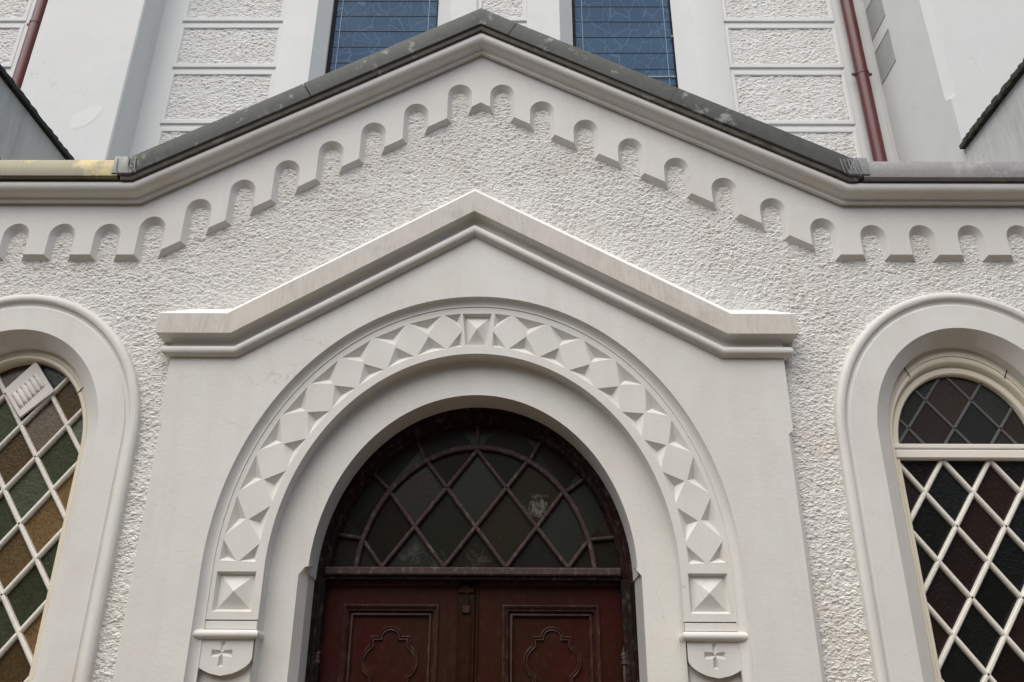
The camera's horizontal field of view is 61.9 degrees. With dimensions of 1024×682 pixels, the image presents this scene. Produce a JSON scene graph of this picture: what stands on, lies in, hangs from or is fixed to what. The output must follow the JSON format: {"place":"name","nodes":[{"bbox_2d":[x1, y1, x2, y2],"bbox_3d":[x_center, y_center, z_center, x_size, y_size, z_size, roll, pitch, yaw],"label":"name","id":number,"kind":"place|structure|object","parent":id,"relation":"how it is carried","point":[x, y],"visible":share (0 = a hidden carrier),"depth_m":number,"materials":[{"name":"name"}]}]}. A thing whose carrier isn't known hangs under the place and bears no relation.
{"place":"outdoors","nodes":[
{"label":"outdoors","id":0,"kind":"place"},
{"bbox_3d":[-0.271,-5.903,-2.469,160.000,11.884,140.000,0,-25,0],"label":"ground","id":1,"kind":"structure","parent":0,"visible":0},
{"bbox_2d":[0,8,1023,681],"bbox_3d":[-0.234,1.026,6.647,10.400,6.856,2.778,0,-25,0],"label":"church porch","id":2,"kind":"object","parent":1,"relation":"on","point":[238,348],"visible":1,"depth_m":5.75,"materials":[{"name":"paint"}]},
{"bbox_2d":[0,64,74,159],"bbox_3d":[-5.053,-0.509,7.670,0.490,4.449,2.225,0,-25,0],"label":"parapet wall","id":3,"kind":"structure","parent":2,"relation":"on","point":[26,132],"depth_m":8.63,"materials":[{"name":"paint"}]},
{"bbox_2d":[0,294,140,681],"bbox_3d":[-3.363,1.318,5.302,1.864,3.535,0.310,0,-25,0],"label":"arched window","id":4,"kind":"structure","parent":2,"relation":"in","point":[70,395],"depth_m":5.55,"materials":[{"name":"paint"}]},
{"bbox_2d":[319,581,457,681],"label":"door leaf","id":5,"kind":"structure","parent":2,"relation":"in","point":[374,631],"depth_m":5.47,"materials":[{"name":"red paint"}]},
{"bbox_2d":[478,582,622,681],"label":"door leaf","id":6,"kind":"structure","parent":2,"relation":"in","point":[529,631],"depth_m":5.47,"materials":[{"name":"red paint"}]},
{"bbox_2d":[834,293,1023,681],"bbox_3d":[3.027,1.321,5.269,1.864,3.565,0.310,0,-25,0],"label":"arched window","id":7,"kind":"structure","parent":2,"relation":"in","point":[933,476],"depth_m":5.53,"materials":[{"name":"paint"}]},
{"bbox_2d":[959,58,1023,161],"bbox_3d":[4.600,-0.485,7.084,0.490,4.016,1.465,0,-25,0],"label":"parapet wall","id":8,"kind":"structure","parent":2,"relation":"on","point":[995,133],"depth_m":7.87,"materials":[{"name":"paint"}]},
{"bbox_2d":[0,0,1023,566],"bbox_3d":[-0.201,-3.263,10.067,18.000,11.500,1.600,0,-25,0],"label":"church nave","id":9,"kind":"structure","parent":1,"relation":"on","point":[110,78],"depth_m":10.58,"materials":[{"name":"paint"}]},
{"bbox_2d":[12,0,47,88],"bbox_3d":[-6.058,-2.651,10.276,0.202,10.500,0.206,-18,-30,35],"label":"drainpipe","id":10,"kind":"object","parent":9,"relation":"attached to","point":[33,25],"visible":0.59,"depth_m":10.69,"materials":[{"name":"metal"}]},
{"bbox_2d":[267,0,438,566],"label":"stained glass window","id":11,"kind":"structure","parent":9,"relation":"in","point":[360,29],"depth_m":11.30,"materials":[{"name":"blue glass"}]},
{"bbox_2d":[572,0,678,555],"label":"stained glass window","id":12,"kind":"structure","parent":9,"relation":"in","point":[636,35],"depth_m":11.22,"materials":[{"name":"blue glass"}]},
{"bbox_2d":[840,0,886,160],"bbox_3d":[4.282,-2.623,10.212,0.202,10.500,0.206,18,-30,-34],"label":"drainpipe","id":13,"kind":"object","parent":9,"relation":"attached to","point":[861,74],"visible":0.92,"depth_m":10.38,"materials":[{"name":"metal"}]}
]}

